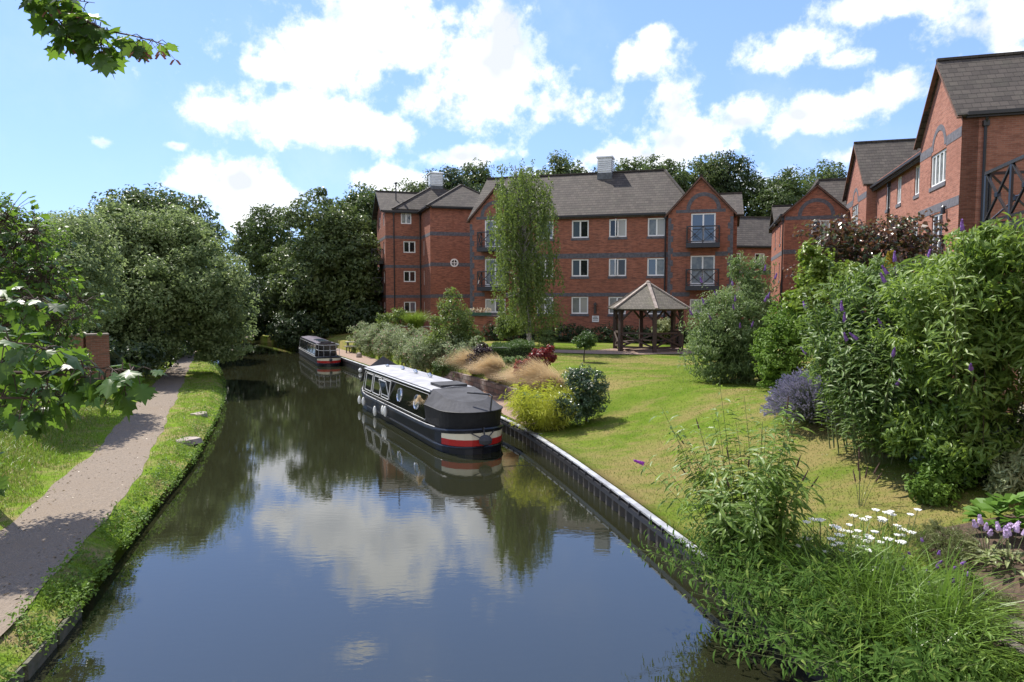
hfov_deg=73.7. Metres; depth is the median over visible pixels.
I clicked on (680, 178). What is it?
woodland tree
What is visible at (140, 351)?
bramble thicket
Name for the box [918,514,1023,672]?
soil
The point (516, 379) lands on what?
feather grass
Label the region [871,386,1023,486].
dark shrub
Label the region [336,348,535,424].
quay path
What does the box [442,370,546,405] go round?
retaining wall
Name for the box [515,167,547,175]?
woodland tree
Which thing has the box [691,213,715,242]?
balcony door
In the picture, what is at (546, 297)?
window
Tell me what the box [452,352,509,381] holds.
feather grass
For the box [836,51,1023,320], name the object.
apartment block
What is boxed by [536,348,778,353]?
gravel path
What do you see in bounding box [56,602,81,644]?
coping block
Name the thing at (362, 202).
holly tree
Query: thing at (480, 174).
woodland tree
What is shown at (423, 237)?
apartment block
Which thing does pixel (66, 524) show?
leaf litter
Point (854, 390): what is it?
butterfly bush
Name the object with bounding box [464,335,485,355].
variegated bush
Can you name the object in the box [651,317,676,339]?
cream shrub
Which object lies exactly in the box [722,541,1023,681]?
long grass
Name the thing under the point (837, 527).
white yarrow
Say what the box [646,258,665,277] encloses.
window
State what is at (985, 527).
hosta
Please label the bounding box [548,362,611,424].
laurel shrub
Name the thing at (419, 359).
round shrub
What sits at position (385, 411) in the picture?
fender
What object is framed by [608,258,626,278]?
window
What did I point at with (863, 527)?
white yarrow
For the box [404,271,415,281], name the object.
window
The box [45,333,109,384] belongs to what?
brick wall
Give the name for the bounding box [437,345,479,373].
feather grass
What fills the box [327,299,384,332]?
laurel shrub
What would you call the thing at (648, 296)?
gazebo
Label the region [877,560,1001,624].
meadow weed
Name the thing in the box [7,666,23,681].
coping block
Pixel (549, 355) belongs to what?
red shrub
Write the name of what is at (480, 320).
terrace wall
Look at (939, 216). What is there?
balcony door
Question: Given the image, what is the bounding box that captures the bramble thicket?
[64,323,199,377]
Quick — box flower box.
[469,307,490,314]
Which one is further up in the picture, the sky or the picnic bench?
the sky
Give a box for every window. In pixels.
[401,213,410,223]
[403,241,414,252]
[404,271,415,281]
[404,302,415,312]
[450,259,457,266]
[485,299,505,314]
[537,297,552,315]
[538,221,553,240]
[570,297,588,315]
[571,220,589,240]
[571,259,588,278]
[607,297,625,316]
[608,219,626,239]
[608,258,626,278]
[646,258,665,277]
[646,311,662,316]
[647,218,666,238]
[689,299,713,316]
[755,253,764,263]
[811,220,829,240]
[852,204,858,227]
[885,187,889,212]
[895,176,901,207]
[913,165,919,199]
[929,148,946,192]
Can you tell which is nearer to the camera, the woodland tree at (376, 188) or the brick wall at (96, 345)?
the brick wall at (96, 345)
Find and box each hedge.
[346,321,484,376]
[491,338,534,359]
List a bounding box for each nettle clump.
[622,504,817,596]
[661,524,859,632]
[681,550,922,676]
[711,578,989,681]
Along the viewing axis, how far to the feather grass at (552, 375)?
23.46 m
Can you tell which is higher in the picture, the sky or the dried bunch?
the sky
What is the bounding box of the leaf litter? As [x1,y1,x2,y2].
[0,373,181,604]
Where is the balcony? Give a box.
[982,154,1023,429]
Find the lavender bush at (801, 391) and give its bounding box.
[759,366,851,425]
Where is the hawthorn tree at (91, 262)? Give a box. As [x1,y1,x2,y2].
[15,205,131,329]
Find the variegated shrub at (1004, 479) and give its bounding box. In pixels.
[979,441,1023,499]
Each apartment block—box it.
[370,172,479,330]
[466,155,743,339]
[736,216,771,324]
[768,178,849,329]
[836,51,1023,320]
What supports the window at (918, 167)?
in the apartment block at (970, 133)
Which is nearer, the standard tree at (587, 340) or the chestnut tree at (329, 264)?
the standard tree at (587, 340)
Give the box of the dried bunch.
[412,395,423,404]
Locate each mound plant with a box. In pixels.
[899,518,982,566]
[940,577,1023,635]
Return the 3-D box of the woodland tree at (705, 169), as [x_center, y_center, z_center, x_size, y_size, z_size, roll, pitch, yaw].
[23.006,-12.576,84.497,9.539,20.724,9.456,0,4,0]
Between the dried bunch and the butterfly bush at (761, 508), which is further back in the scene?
the dried bunch
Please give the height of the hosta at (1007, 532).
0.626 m
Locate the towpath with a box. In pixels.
[0,336,246,635]
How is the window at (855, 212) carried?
in the apartment block at (970, 133)
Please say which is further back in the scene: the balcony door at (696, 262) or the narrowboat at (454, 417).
the balcony door at (696, 262)
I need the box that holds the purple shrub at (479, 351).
[465,342,493,369]
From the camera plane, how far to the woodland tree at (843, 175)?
83.48 m
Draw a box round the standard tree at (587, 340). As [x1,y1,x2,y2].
[571,330,597,361]
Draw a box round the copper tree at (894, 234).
[783,209,950,319]
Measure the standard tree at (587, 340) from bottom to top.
1.767 m
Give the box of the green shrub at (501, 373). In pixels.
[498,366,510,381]
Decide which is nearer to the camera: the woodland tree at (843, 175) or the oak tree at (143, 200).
the oak tree at (143, 200)
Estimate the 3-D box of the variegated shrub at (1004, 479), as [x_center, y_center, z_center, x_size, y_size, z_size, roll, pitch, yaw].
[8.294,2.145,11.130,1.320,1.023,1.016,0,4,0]
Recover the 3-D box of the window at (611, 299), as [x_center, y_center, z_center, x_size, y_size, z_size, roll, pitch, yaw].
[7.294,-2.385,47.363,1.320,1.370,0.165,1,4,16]
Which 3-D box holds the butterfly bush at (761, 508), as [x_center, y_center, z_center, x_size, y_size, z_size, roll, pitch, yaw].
[3.164,2.072,10.095,2.649,2.895,2.495,0,4,0]
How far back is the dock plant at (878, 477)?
11.84 m
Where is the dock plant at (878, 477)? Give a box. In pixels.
[851,447,881,506]
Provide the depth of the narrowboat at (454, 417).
21.34 m
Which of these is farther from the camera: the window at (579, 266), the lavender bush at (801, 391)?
the window at (579, 266)
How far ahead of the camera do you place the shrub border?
44.90 m
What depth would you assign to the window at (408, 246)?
62.29 m
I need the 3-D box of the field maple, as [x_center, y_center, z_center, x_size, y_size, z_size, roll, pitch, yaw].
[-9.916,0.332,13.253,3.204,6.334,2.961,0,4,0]
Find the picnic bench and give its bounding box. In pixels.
[344,341,355,352]
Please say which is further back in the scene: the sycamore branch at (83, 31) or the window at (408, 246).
the window at (408, 246)
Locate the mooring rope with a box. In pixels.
[503,424,541,433]
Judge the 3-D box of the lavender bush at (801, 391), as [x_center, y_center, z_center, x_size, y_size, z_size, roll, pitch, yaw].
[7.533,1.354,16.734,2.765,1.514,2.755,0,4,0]
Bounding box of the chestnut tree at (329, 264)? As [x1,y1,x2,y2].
[255,187,382,332]
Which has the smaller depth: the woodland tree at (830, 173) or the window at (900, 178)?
the window at (900, 178)
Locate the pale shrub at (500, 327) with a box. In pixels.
[493,307,531,339]
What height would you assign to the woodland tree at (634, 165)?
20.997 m
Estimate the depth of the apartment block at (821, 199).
47.85 m
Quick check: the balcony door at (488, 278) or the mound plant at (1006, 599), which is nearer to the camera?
the mound plant at (1006, 599)
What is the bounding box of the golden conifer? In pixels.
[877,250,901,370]
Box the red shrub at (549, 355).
[512,344,556,388]
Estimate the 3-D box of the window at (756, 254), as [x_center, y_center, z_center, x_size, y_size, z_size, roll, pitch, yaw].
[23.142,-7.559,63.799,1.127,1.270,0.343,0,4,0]
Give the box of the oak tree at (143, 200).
[81,182,236,268]
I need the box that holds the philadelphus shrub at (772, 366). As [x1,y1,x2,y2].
[748,297,829,389]
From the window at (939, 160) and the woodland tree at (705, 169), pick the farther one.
the woodland tree at (705, 169)
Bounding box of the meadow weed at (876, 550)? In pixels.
[840,539,937,606]
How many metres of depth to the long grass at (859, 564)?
8.87 m
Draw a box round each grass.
[393,309,430,327]
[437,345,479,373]
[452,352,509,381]
[455,357,494,378]
[487,353,570,392]
[487,362,523,386]
[489,364,539,389]
[509,364,568,394]
[695,508,1019,639]
[705,521,914,594]
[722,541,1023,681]
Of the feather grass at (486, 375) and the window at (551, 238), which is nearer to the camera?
the feather grass at (486, 375)
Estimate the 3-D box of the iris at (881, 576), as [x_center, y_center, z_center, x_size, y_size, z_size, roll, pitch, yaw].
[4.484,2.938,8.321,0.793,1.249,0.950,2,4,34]
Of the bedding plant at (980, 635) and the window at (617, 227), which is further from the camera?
the window at (617, 227)
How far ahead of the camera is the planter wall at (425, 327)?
45.90 m
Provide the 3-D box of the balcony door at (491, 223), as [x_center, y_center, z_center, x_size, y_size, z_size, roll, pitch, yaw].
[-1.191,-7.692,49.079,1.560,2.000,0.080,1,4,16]
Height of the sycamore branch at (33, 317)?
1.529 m
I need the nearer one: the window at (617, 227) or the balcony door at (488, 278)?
the window at (617, 227)
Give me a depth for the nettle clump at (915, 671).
6.86 m
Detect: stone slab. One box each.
[175,436,202,445]
[190,411,207,416]
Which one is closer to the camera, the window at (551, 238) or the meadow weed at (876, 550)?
the meadow weed at (876, 550)
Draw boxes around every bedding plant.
[936,567,982,586]
[971,622,991,643]
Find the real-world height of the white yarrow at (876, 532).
1.046 m
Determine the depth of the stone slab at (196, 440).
19.75 m
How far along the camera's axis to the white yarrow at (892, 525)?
9.56 m
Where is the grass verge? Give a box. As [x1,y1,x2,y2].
[0,311,223,678]
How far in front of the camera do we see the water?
11.33 m
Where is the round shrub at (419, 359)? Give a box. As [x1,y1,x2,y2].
[402,337,443,372]
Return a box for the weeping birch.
[485,158,570,347]
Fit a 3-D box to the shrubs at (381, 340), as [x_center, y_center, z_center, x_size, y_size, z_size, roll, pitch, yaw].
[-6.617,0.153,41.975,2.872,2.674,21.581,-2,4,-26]
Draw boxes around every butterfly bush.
[634,381,825,580]
[677,250,783,384]
[790,249,1015,464]
[833,212,1023,474]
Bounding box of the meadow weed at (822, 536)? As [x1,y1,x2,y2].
[764,517,845,563]
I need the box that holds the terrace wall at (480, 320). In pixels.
[471,315,505,339]
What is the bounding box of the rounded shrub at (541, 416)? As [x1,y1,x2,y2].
[499,378,586,431]
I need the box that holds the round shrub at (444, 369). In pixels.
[431,356,455,377]
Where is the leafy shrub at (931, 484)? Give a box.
[902,442,989,507]
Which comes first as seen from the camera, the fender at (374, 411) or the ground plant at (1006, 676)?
the ground plant at (1006, 676)
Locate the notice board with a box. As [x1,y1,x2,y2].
[592,316,598,321]
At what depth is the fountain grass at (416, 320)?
45.84 m
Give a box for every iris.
[844,532,918,616]
[904,546,992,642]
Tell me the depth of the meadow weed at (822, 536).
9.69 m
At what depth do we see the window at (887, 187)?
38.82 m
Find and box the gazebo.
[608,280,690,352]
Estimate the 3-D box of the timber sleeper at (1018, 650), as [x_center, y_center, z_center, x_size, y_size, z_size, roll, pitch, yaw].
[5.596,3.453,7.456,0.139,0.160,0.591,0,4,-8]
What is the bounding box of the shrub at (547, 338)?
[538,330,556,347]
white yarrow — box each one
[795,517,846,571]
[826,514,897,564]
[846,530,921,582]
[861,508,926,568]
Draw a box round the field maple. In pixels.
[0,192,93,405]
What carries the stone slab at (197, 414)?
on the grass verge
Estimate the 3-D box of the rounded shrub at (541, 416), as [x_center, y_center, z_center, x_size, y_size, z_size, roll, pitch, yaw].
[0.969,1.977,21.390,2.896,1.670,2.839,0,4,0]
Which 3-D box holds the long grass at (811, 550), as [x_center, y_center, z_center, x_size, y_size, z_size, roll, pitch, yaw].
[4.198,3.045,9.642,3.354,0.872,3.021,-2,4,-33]
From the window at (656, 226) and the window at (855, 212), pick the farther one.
the window at (656, 226)
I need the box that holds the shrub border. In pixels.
[479,321,703,343]
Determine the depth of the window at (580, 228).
47.76 m
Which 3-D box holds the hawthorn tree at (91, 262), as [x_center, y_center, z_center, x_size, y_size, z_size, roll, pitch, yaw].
[-15.269,-1.419,23.259,3.475,6.562,6.792,-1,4,-13]
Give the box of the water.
[24,338,816,681]
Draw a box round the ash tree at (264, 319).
[227,270,279,341]
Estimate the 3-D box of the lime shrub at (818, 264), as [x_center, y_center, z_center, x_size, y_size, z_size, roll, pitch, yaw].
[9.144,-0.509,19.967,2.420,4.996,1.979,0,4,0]
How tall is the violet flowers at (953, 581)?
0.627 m
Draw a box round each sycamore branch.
[0,191,108,349]
[0,282,104,496]
[0,312,167,439]
[18,0,180,78]
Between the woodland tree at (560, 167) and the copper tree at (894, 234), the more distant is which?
the woodland tree at (560, 167)
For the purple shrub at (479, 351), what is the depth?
30.73 m
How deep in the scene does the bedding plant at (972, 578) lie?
8.82 m
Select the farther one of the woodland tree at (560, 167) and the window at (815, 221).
the woodland tree at (560, 167)
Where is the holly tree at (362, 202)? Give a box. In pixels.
[316,181,377,333]
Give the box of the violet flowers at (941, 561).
[899,537,965,589]
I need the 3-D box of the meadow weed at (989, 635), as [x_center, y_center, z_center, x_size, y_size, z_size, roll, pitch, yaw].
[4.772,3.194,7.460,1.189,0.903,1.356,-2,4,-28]
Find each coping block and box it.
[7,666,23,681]
[22,631,56,680]
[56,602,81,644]
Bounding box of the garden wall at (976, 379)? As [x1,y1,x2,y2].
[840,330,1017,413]
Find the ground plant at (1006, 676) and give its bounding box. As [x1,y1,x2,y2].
[895,640,1023,681]
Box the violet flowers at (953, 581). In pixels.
[901,563,986,594]
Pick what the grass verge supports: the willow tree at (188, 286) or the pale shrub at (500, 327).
the willow tree at (188, 286)
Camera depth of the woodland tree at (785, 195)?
78.60 m
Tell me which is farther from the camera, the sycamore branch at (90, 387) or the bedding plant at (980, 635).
the bedding plant at (980, 635)
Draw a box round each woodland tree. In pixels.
[363,184,390,197]
[387,177,428,191]
[413,163,482,192]
[458,157,507,189]
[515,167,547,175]
[535,149,587,174]
[614,155,651,170]
[639,153,694,190]
[677,151,733,192]
[710,149,765,215]
[729,172,784,215]
[748,164,814,216]
[792,159,845,196]
[836,169,847,177]
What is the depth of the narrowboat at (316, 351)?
46.88 m
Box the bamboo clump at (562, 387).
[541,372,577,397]
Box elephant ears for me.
[962,492,1023,528]
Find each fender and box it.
[373,399,377,415]
[383,404,388,416]
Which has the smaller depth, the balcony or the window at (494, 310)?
the balcony
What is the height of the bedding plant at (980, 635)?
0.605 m
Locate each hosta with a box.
[959,514,1020,564]
[967,521,1023,576]
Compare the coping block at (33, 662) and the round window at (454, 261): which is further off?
the round window at (454, 261)
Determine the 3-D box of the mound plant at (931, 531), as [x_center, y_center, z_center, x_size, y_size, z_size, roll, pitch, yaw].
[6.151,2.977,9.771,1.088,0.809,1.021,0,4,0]
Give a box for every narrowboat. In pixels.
[298,336,341,365]
[360,356,503,454]
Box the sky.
[0,0,1023,277]
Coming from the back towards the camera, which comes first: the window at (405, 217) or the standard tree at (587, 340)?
the window at (405, 217)
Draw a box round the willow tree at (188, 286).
[37,193,262,372]
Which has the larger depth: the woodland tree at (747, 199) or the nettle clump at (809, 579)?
the woodland tree at (747, 199)
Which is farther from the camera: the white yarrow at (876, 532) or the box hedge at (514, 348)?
the box hedge at (514, 348)
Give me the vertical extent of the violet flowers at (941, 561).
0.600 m
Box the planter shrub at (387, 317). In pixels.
[375,307,409,329]
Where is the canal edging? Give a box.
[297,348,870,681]
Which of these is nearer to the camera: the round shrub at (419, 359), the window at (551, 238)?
the round shrub at (419, 359)
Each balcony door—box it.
[485,220,502,246]
[485,259,505,286]
[690,255,714,285]
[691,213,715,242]
[932,213,942,256]
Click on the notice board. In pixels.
(595, 318)
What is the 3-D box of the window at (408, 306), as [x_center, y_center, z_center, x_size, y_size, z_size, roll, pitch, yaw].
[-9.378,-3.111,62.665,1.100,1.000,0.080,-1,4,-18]
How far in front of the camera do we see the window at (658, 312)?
46.66 m
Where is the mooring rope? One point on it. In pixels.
(522, 430)
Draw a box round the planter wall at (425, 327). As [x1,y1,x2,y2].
[402,326,435,335]
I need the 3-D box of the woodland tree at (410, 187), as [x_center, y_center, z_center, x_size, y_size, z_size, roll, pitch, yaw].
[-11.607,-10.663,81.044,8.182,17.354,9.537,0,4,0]
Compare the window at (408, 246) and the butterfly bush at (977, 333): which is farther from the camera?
the window at (408, 246)
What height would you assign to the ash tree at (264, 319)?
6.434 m
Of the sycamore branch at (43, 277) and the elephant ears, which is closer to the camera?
the sycamore branch at (43, 277)
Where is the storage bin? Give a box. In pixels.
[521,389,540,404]
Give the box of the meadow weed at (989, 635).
[883,586,1017,681]
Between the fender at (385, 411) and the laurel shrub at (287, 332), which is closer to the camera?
the fender at (385, 411)
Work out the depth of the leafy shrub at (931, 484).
11.45 m
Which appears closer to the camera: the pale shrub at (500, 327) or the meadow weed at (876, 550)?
the meadow weed at (876, 550)
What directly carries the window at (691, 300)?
in the apartment block at (622, 234)
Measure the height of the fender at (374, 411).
0.667 m
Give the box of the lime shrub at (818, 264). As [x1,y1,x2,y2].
[780,238,875,314]
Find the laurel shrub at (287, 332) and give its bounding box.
[265,309,334,350]
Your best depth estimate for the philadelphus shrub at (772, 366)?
20.65 m
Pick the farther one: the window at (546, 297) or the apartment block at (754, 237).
the apartment block at (754, 237)
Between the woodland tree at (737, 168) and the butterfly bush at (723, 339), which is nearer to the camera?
the butterfly bush at (723, 339)
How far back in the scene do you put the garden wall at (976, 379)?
17.54 m
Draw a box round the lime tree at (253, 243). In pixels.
[228,203,303,292]
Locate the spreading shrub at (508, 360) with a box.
[496,355,525,366]
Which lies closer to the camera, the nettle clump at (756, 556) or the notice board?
the nettle clump at (756, 556)
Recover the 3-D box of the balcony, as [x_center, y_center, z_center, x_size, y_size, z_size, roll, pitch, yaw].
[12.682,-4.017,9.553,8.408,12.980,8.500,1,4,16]
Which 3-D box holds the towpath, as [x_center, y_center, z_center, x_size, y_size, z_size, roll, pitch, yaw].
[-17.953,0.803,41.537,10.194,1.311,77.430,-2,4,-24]
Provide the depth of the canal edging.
14.65 m
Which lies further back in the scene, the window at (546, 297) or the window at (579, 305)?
the window at (546, 297)

